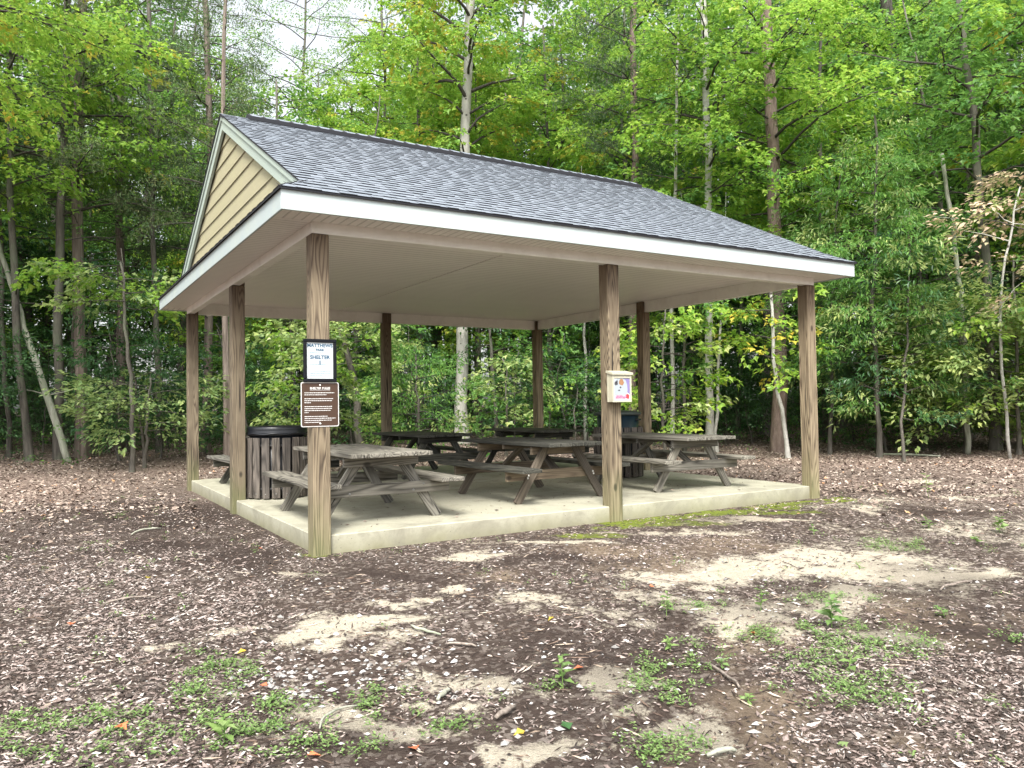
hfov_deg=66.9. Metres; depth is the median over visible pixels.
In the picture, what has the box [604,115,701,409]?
forest tree
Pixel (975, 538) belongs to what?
seedling
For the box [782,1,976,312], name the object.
forest tree
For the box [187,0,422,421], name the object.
thin crowned tree
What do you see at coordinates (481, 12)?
woods
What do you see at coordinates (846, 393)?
understory sapling
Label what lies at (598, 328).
understory sapling
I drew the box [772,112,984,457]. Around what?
sapling tree
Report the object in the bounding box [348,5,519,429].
forest tree
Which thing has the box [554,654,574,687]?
seedling
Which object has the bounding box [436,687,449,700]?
stick
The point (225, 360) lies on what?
grey tree
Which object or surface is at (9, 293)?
forest tree
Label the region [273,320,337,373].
forest tree
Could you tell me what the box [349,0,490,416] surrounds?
forest tree
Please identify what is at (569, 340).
understory sapling
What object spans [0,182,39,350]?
forest tree
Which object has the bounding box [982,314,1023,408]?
understory sapling
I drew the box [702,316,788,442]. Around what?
understory sapling
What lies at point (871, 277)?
forest tree
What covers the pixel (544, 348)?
forest tree
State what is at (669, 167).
forest tree
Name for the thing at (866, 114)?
forest tree
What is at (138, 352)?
understory sapling
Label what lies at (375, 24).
forest tree
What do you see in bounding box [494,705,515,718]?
stick
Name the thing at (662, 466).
picnic table
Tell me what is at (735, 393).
understory sapling
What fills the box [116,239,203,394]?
forest tree
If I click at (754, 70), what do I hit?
poplar tree
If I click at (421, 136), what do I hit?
forest tree
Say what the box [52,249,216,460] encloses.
understory sapling
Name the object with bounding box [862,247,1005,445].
young tree
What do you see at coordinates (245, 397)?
understory sapling
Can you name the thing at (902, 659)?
bark shreds
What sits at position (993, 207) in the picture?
dogwood tree
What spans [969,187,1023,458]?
dead sapling
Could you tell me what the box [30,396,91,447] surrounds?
understory sapling
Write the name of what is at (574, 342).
understory sapling
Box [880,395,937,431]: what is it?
understory sapling
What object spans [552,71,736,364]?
forest tree
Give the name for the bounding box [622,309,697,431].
understory sapling
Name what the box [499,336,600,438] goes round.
understory sapling
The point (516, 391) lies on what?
understory sapling
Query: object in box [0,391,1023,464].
undergrowth
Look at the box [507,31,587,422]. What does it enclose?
forest tree
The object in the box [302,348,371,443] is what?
understory sapling
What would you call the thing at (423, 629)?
stick
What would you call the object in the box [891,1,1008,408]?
forest tree
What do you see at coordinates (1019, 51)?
forest tree
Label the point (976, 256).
forest tree
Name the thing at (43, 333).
forest tree
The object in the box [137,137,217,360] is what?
forest tree
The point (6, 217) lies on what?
thin tree
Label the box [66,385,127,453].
understory sapling
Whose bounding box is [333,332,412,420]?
understory sapling
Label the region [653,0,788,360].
forest tree
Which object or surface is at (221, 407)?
understory sapling
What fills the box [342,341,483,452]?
young tree
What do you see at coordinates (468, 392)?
forest tree
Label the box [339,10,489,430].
forest tree
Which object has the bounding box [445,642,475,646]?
stick
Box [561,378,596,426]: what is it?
understory sapling
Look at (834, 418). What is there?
understory sapling
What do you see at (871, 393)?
understory sapling
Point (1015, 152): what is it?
forest tree
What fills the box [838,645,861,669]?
seedling
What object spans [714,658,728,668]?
seedling
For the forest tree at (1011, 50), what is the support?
on the ground at (940, 558)
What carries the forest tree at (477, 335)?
on the ground at (940, 558)
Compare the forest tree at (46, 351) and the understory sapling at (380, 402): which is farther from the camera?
the forest tree at (46, 351)
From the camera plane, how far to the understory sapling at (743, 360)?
22.56 m
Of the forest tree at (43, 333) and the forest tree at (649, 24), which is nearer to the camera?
the forest tree at (43, 333)
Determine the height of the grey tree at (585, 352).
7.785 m
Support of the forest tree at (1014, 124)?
on the ground at (940, 558)
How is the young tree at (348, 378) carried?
on the ground at (940, 558)
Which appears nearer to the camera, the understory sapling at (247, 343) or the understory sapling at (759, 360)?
the understory sapling at (247, 343)
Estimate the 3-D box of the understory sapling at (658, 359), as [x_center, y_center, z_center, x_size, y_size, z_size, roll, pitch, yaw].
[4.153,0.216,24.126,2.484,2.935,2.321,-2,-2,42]
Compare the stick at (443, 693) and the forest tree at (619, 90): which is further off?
the forest tree at (619, 90)
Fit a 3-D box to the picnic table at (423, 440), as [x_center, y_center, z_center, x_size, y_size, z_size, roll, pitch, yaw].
[-1.367,1.052,11.619,1.386,0.644,1.837,0,-2,-33]
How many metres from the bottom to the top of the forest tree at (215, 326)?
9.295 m
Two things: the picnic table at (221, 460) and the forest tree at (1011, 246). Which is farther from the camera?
the forest tree at (1011, 246)
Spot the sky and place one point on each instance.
(287, 36)
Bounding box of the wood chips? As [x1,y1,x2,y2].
[0,486,1023,767]
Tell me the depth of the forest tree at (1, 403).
19.38 m
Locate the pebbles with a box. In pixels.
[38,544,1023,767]
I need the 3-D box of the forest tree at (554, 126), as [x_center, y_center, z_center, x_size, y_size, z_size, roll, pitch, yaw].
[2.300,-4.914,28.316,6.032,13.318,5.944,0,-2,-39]
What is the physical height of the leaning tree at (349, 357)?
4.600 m
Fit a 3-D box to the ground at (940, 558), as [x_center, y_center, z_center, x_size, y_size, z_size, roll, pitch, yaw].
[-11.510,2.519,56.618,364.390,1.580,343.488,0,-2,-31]
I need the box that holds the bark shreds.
[0,479,1023,767]
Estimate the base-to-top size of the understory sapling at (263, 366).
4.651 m
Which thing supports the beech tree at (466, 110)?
on the ground at (940, 558)
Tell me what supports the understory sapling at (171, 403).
on the ground at (940, 558)
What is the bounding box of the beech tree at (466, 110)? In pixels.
[374,0,556,443]
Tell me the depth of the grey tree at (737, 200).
16.72 m
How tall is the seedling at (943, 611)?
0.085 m
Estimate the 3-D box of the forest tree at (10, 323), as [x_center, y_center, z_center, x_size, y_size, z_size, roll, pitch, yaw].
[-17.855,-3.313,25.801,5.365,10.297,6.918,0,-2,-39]
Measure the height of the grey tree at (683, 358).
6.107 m
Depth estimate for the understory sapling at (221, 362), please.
20.27 m
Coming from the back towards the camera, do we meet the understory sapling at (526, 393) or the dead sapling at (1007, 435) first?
the understory sapling at (526, 393)
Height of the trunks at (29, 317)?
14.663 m
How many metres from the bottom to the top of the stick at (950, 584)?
0.023 m
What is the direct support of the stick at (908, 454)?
on the ground at (940, 558)
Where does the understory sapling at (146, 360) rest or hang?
on the ground at (940, 558)
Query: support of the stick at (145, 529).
on the ground at (940, 558)
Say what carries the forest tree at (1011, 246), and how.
on the ground at (940, 558)
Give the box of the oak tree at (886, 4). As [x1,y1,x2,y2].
[779,0,1023,429]
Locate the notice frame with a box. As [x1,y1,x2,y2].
[303,339,336,381]
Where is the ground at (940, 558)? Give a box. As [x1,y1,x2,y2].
[0,400,1023,767]
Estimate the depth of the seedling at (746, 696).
3.18 m
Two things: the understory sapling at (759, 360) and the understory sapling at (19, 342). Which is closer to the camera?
the understory sapling at (19, 342)
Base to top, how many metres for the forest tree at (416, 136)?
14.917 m
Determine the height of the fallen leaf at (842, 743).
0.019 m
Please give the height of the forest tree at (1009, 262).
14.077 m
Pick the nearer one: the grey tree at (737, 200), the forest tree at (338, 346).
the grey tree at (737, 200)
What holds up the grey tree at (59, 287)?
on the ground at (940, 558)
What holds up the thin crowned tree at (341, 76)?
on the ground at (940, 558)
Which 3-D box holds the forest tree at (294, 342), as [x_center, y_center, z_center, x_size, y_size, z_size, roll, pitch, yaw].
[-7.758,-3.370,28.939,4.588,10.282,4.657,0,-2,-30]
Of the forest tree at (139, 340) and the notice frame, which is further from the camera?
the forest tree at (139, 340)
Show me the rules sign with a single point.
(319, 404)
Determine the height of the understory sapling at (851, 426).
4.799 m
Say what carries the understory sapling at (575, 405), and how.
on the ground at (940, 558)
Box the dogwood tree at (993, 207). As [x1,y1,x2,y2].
[918,150,1023,337]
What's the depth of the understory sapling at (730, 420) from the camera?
18.56 m
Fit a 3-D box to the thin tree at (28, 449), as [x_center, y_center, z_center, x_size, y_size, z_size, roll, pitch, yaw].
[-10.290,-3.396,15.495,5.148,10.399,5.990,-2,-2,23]
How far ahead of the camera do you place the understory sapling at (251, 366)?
16.81 m
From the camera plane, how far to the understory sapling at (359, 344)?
19.70 m
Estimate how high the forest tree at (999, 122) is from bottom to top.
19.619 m
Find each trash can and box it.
[246,425,307,498]
[593,410,643,476]
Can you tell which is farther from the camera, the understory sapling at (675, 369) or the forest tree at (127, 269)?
the forest tree at (127, 269)
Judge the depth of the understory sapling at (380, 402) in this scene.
18.57 m
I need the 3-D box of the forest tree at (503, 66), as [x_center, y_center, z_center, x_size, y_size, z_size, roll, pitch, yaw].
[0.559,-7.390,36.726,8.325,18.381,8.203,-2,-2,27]
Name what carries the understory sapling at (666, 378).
on the ground at (940, 558)
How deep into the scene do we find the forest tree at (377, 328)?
35.74 m
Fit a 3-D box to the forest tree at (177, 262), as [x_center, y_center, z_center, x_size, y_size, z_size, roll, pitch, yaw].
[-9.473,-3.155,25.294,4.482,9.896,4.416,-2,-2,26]
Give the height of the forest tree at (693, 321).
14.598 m
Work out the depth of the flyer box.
7.62 m
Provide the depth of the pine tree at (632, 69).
18.81 m
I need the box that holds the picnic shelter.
[158,113,856,556]
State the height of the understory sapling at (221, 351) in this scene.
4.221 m
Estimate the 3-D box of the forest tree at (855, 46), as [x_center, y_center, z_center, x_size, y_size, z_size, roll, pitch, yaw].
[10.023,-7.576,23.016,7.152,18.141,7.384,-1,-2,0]
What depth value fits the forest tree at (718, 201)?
26.76 m
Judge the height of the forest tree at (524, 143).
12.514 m
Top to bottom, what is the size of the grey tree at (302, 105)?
10.882 m
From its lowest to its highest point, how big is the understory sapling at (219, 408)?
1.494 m
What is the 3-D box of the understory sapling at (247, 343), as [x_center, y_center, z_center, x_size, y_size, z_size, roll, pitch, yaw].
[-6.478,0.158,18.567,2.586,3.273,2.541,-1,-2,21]
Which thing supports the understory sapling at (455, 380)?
on the ground at (940, 558)
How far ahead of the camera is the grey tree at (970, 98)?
14.93 m
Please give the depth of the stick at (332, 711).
3.16 m
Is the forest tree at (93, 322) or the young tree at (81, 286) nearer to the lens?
the young tree at (81, 286)
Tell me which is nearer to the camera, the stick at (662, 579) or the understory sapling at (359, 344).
the stick at (662, 579)
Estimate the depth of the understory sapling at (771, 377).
18.22 m
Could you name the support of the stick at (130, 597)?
on the ground at (940, 558)
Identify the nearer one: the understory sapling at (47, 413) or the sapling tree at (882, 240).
the sapling tree at (882, 240)
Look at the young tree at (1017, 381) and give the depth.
13.96 m
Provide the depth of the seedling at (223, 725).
2.88 m
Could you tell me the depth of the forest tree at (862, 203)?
26.49 m
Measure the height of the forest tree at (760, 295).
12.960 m
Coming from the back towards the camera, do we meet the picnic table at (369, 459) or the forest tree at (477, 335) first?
the forest tree at (477, 335)
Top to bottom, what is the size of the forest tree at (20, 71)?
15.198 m
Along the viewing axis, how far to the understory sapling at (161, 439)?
17.07 m
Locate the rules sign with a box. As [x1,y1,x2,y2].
[301,382,338,426]
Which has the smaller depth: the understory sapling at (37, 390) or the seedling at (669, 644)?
the seedling at (669, 644)
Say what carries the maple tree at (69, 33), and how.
on the ground at (940, 558)
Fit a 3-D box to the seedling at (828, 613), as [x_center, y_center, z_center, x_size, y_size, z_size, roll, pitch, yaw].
[1.756,1.260,4.247,0.161,0.198,0.154,-1,-2,-6]
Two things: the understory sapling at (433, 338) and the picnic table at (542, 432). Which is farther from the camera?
the understory sapling at (433, 338)
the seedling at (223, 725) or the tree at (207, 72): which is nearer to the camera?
the seedling at (223, 725)
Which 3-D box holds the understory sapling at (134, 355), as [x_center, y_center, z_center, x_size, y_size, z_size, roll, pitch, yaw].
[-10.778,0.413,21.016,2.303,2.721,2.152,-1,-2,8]
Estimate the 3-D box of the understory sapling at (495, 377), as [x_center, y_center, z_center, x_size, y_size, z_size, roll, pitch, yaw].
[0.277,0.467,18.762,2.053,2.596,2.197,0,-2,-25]
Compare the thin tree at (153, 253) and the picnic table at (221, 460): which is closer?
the picnic table at (221, 460)
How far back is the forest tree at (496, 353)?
27.22 m
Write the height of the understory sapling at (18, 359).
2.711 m
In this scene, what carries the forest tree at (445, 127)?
on the ground at (940, 558)
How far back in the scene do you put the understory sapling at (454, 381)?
21.69 m
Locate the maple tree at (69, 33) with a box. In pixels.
[0,0,195,156]
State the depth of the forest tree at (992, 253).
21.28 m
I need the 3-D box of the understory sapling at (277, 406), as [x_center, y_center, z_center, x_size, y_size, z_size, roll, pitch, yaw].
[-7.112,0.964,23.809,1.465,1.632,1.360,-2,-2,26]
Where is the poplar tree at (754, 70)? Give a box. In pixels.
[604,0,846,452]
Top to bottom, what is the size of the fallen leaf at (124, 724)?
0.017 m
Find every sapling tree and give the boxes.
[743,118,967,454]
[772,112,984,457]
[827,283,1023,453]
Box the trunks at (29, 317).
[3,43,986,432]
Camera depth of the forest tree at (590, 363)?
30.64 m
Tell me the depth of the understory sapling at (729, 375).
23.66 m
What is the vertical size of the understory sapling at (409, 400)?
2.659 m
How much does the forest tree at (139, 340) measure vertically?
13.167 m
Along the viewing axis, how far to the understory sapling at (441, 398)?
22.92 m
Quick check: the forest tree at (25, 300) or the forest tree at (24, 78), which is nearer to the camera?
the forest tree at (25, 300)
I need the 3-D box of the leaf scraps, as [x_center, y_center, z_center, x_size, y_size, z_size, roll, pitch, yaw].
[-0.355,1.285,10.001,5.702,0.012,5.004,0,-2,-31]
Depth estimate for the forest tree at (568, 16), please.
33.22 m
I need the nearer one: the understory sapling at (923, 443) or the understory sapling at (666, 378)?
the understory sapling at (923, 443)
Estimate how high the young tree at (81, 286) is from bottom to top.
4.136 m
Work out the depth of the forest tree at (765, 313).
21.83 m
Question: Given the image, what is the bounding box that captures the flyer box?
[606,371,632,401]
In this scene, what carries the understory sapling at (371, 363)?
on the ground at (940, 558)
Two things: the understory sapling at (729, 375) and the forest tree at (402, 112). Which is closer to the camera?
the understory sapling at (729, 375)
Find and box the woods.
[1,0,1023,414]
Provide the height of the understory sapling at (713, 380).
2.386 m
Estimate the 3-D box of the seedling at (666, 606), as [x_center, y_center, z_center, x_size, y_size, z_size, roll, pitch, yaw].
[0.876,1.255,4.407,0.092,0.161,0.100,-1,-2,11]
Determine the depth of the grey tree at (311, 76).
24.25 m
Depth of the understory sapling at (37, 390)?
18.23 m
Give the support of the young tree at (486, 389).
on the ground at (940, 558)
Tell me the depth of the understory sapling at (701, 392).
21.57 m
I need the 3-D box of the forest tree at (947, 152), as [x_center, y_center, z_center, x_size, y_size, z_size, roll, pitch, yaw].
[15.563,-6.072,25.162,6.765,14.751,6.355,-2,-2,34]
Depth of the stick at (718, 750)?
2.74 m
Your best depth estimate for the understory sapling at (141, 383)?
18.39 m
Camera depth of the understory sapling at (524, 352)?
24.00 m
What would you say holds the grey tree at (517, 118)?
on the ground at (940, 558)
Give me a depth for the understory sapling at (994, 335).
19.69 m
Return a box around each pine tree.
[532,0,729,410]
[611,0,925,452]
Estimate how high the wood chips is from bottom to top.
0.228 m
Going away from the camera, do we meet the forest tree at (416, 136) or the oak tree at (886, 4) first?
the oak tree at (886, 4)
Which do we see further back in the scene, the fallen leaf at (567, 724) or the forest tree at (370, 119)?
the forest tree at (370, 119)
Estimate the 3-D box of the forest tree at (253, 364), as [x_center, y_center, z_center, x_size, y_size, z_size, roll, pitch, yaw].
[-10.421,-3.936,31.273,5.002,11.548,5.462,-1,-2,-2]
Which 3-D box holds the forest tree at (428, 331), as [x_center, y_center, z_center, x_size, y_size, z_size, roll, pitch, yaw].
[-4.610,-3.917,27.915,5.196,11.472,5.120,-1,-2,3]
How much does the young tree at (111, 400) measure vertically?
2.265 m
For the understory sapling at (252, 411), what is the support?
on the ground at (940, 558)
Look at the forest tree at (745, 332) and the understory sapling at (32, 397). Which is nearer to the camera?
the understory sapling at (32, 397)
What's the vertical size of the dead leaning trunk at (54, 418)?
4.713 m
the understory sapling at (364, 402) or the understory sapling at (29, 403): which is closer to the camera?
the understory sapling at (29, 403)
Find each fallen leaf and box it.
[115,721,127,728]
[513,728,523,735]
[561,721,571,728]
[837,741,847,746]
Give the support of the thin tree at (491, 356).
on the ground at (940, 558)
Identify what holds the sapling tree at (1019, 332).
on the ground at (940, 558)
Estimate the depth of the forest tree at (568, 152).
21.30 m
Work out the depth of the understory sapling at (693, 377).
18.91 m
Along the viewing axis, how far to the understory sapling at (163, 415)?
18.84 m
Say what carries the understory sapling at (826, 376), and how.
on the ground at (940, 558)
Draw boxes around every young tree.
[9,257,184,471]
[38,365,229,467]
[245,318,403,436]
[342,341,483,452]
[453,350,562,456]
[593,305,746,449]
[718,0,958,441]
[861,78,1022,423]
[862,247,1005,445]
[893,254,1023,454]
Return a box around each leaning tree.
[264,318,425,443]
[706,283,836,457]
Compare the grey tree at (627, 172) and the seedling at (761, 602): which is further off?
the grey tree at (627, 172)
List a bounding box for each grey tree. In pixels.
[0,0,220,459]
[118,0,318,455]
[134,77,342,415]
[198,61,397,172]
[305,74,416,372]
[458,12,631,427]
[558,162,631,439]
[585,0,767,449]
[621,184,749,450]
[639,0,832,438]
[674,183,783,452]
[826,0,1023,449]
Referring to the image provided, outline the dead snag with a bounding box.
[901,153,982,454]
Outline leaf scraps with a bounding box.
[261,465,743,526]
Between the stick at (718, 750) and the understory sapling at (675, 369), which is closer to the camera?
the stick at (718, 750)
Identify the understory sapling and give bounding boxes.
[0,266,49,413]
[0,339,44,438]
[0,356,70,443]
[0,372,66,442]
[0,381,34,435]
[3,352,74,451]
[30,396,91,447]
[33,320,186,460]
[35,381,100,440]
[37,378,102,444]
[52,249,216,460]
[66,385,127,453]
[69,349,154,435]
[72,363,173,450]
[88,370,151,432]
[120,376,186,449]
[125,377,203,457]
[126,368,199,439]
[142,320,222,416]
[158,330,289,448]
[183,323,298,428]
[184,399,222,454]
[198,316,277,417]
[199,338,276,431]
[199,375,267,427]
[199,382,251,444]
[215,393,277,425]
[220,316,353,425]
[258,391,300,415]
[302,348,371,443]
[330,377,380,443]
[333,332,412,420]
[337,326,409,421]
[338,322,450,444]
[339,367,379,424]
[357,377,408,436]
[364,324,454,422]
[368,324,462,430]
[380,358,435,427]
[417,361,454,430]
[421,350,491,427]
[429,346,516,437]
[472,322,599,435]
[481,351,566,436]
[487,359,547,426]
[491,326,600,438]
[497,331,583,412]
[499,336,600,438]
[502,377,555,425]
[529,321,624,433]
[544,370,600,439]
[548,320,625,436]
[553,373,600,439]
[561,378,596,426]
[621,388,661,426]
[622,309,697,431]
[622,346,677,409]
[650,339,715,432]
[651,338,697,427]
[651,344,748,431]
[668,355,734,426]
[685,356,761,425]
[686,321,760,415]
[686,359,744,416]
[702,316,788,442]
[704,397,748,444]
[714,306,770,430]
[715,356,799,432]
[727,305,820,411]
[728,322,799,426]
[746,285,865,446]
[784,251,913,444]
[786,331,870,435]
[787,366,838,423]
[815,270,946,450]
[816,207,1010,461]
[817,322,872,429]
[824,306,931,445]
[844,330,987,449]
[857,351,934,442]
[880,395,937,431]
[928,333,1007,434]
[931,265,1023,402]
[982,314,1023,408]
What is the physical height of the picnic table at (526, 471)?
0.644 m
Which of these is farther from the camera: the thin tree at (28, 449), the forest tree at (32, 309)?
the forest tree at (32, 309)
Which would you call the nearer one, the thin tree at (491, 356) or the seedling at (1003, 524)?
the seedling at (1003, 524)
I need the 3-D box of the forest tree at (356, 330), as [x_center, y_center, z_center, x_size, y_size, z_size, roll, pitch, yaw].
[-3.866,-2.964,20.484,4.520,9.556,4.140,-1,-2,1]
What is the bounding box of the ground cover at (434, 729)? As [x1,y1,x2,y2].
[0,483,1023,767]
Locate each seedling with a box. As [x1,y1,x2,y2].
[206,713,237,742]
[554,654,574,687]
[660,590,673,615]
[662,636,676,651]
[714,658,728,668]
[738,693,755,706]
[753,588,768,610]
[814,593,848,627]
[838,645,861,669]
[920,473,931,496]
[922,516,931,526]
[933,605,948,617]
[971,536,983,541]
[991,516,1007,531]
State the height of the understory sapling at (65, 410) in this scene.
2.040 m
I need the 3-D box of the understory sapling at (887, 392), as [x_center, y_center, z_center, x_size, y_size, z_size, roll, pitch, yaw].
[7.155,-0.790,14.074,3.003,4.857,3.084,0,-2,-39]
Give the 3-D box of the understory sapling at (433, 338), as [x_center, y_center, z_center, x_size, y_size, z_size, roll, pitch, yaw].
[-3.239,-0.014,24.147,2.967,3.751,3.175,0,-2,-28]
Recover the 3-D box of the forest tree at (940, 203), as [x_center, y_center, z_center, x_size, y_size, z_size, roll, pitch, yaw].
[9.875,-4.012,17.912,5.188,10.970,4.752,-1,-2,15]
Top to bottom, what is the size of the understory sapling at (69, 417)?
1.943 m
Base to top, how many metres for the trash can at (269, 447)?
0.808 m
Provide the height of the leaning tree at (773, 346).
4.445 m
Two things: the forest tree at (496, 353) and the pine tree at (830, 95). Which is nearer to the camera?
the pine tree at (830, 95)
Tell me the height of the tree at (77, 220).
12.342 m
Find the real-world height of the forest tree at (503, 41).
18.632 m
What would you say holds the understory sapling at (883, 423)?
on the ground at (940, 558)
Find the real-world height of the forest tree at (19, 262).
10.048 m
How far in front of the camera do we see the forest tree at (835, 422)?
21.29 m
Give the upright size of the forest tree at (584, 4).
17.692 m
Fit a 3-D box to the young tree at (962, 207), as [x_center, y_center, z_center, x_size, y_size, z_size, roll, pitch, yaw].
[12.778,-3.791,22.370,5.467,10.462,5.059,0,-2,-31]
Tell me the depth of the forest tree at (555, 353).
32.01 m
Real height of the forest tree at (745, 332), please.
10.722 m
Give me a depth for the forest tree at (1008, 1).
24.89 m
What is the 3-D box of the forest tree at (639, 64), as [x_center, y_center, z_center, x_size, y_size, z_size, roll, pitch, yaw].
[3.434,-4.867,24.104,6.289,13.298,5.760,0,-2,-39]
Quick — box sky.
[1,0,1022,411]
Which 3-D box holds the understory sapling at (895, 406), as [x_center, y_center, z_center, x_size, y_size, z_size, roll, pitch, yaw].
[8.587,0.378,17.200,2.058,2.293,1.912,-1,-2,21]
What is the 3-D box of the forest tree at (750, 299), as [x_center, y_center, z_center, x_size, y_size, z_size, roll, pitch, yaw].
[8.812,-4.929,23.816,5.803,13.003,5.890,0,-2,-28]
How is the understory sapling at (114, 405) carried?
on the ground at (940, 558)
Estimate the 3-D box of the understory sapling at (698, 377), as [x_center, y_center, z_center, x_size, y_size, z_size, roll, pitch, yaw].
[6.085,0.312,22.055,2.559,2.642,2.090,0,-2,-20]
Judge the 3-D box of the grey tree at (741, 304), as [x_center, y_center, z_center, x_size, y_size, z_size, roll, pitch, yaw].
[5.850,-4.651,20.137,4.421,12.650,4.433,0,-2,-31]
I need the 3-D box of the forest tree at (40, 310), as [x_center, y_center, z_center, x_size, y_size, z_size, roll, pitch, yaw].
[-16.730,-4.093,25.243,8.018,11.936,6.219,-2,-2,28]
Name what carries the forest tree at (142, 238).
on the ground at (940, 558)
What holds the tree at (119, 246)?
on the ground at (940, 558)
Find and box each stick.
[104,595,156,603]
[131,527,160,534]
[319,705,357,728]
[410,624,440,634]
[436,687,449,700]
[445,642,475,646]
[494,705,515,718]
[640,577,684,584]
[700,661,739,687]
[706,746,736,756]
[883,453,940,456]
[940,580,972,590]
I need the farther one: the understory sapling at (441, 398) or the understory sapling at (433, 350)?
the understory sapling at (441, 398)
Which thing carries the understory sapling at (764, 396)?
on the ground at (940, 558)
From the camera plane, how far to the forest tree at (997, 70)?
25.41 m
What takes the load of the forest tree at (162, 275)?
on the ground at (940, 558)
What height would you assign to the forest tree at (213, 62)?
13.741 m
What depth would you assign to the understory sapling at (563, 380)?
18.79 m
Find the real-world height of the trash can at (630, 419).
0.918 m
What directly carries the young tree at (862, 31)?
on the ground at (940, 558)
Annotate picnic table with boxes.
[207,436,342,483]
[262,443,464,515]
[373,431,491,479]
[438,437,629,504]
[470,427,593,465]
[572,432,755,491]
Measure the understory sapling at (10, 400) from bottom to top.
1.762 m
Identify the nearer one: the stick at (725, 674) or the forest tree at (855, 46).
the stick at (725, 674)
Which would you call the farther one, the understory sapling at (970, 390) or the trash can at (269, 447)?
the understory sapling at (970, 390)
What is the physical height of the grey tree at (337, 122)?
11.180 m
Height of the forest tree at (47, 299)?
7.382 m
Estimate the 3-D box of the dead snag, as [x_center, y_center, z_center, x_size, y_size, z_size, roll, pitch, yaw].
[8.137,-1.469,14.504,1.709,5.685,0.242,-1,-2,-5]
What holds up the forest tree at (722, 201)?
on the ground at (940, 558)
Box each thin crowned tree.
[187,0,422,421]
[288,0,462,430]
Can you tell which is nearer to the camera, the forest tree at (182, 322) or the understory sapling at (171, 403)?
the understory sapling at (171, 403)
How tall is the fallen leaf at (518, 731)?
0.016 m
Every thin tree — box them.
[0,0,175,461]
[0,36,166,456]
[45,0,256,452]
[449,326,551,436]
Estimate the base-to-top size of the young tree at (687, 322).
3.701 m
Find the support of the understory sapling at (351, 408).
on the ground at (940, 558)
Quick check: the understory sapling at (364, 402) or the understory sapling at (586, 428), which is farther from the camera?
the understory sapling at (364, 402)
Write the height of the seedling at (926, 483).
0.320 m
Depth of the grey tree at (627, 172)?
17.44 m
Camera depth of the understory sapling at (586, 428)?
20.05 m
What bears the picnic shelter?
on the ground at (940, 558)
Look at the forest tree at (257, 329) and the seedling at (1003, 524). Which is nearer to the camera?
the seedling at (1003, 524)
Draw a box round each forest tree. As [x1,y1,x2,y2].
[0,1,116,423]
[0,12,138,445]
[0,81,111,428]
[0,114,99,354]
[0,165,31,319]
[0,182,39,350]
[1,61,162,436]
[1,201,140,417]
[2,122,25,274]
[2,152,64,386]
[4,211,44,349]
[7,29,162,368]
[8,74,162,376]
[20,0,201,365]
[47,11,226,430]
[93,0,273,432]
[102,54,271,410]
[109,67,246,339]
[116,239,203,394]
[125,99,221,366]
[133,151,277,432]
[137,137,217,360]
[185,191,299,432]
[199,319,299,422]
[245,317,344,422]
[262,111,401,417]
[263,319,351,363]
[271,72,430,414]
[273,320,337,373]
[281,91,451,443]
[307,13,457,418]
[330,122,448,360]
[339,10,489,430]
[346,104,406,412]
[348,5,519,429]
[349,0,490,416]
[374,58,512,415]
[396,45,511,391]
[409,66,553,437]
[411,64,533,431]
[420,112,493,417]
[439,0,610,406]
[450,54,571,427]
[473,43,570,408]
[489,27,625,426]
[491,7,628,417]
[500,0,725,409]
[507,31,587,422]
[512,70,625,424]
[516,328,599,393]
[517,16,699,385]
[518,0,739,410]
[529,322,599,375]
[543,321,636,419]
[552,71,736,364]
[574,23,724,329]
[574,42,679,325]
[592,112,806,432]
[598,0,766,428]
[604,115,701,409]
[651,55,797,422]
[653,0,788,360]
[674,78,737,414]
[675,196,829,382]
[683,0,888,434]
[715,63,829,421]
[718,0,959,422]
[719,5,893,427]
[721,0,951,430]
[733,0,969,416]
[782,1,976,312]
[786,30,931,391]
[815,25,952,417]
[825,0,1023,438]
[850,0,1023,413]
[863,2,1023,310]
[885,0,1023,431]
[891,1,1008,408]
[899,0,1023,261]
[904,0,1023,414]
[919,0,1023,267]
[925,89,1023,417]
[930,24,1023,299]
[932,0,1023,278]
[969,4,1023,280]
[988,80,1023,343]
[990,123,1023,298]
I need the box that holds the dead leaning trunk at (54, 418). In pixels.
[0,241,101,461]
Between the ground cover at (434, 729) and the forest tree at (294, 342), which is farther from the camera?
the forest tree at (294, 342)
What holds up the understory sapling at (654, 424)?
on the ground at (940, 558)
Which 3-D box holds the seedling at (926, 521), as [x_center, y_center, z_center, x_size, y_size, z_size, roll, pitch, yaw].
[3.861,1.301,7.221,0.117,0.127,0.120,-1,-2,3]

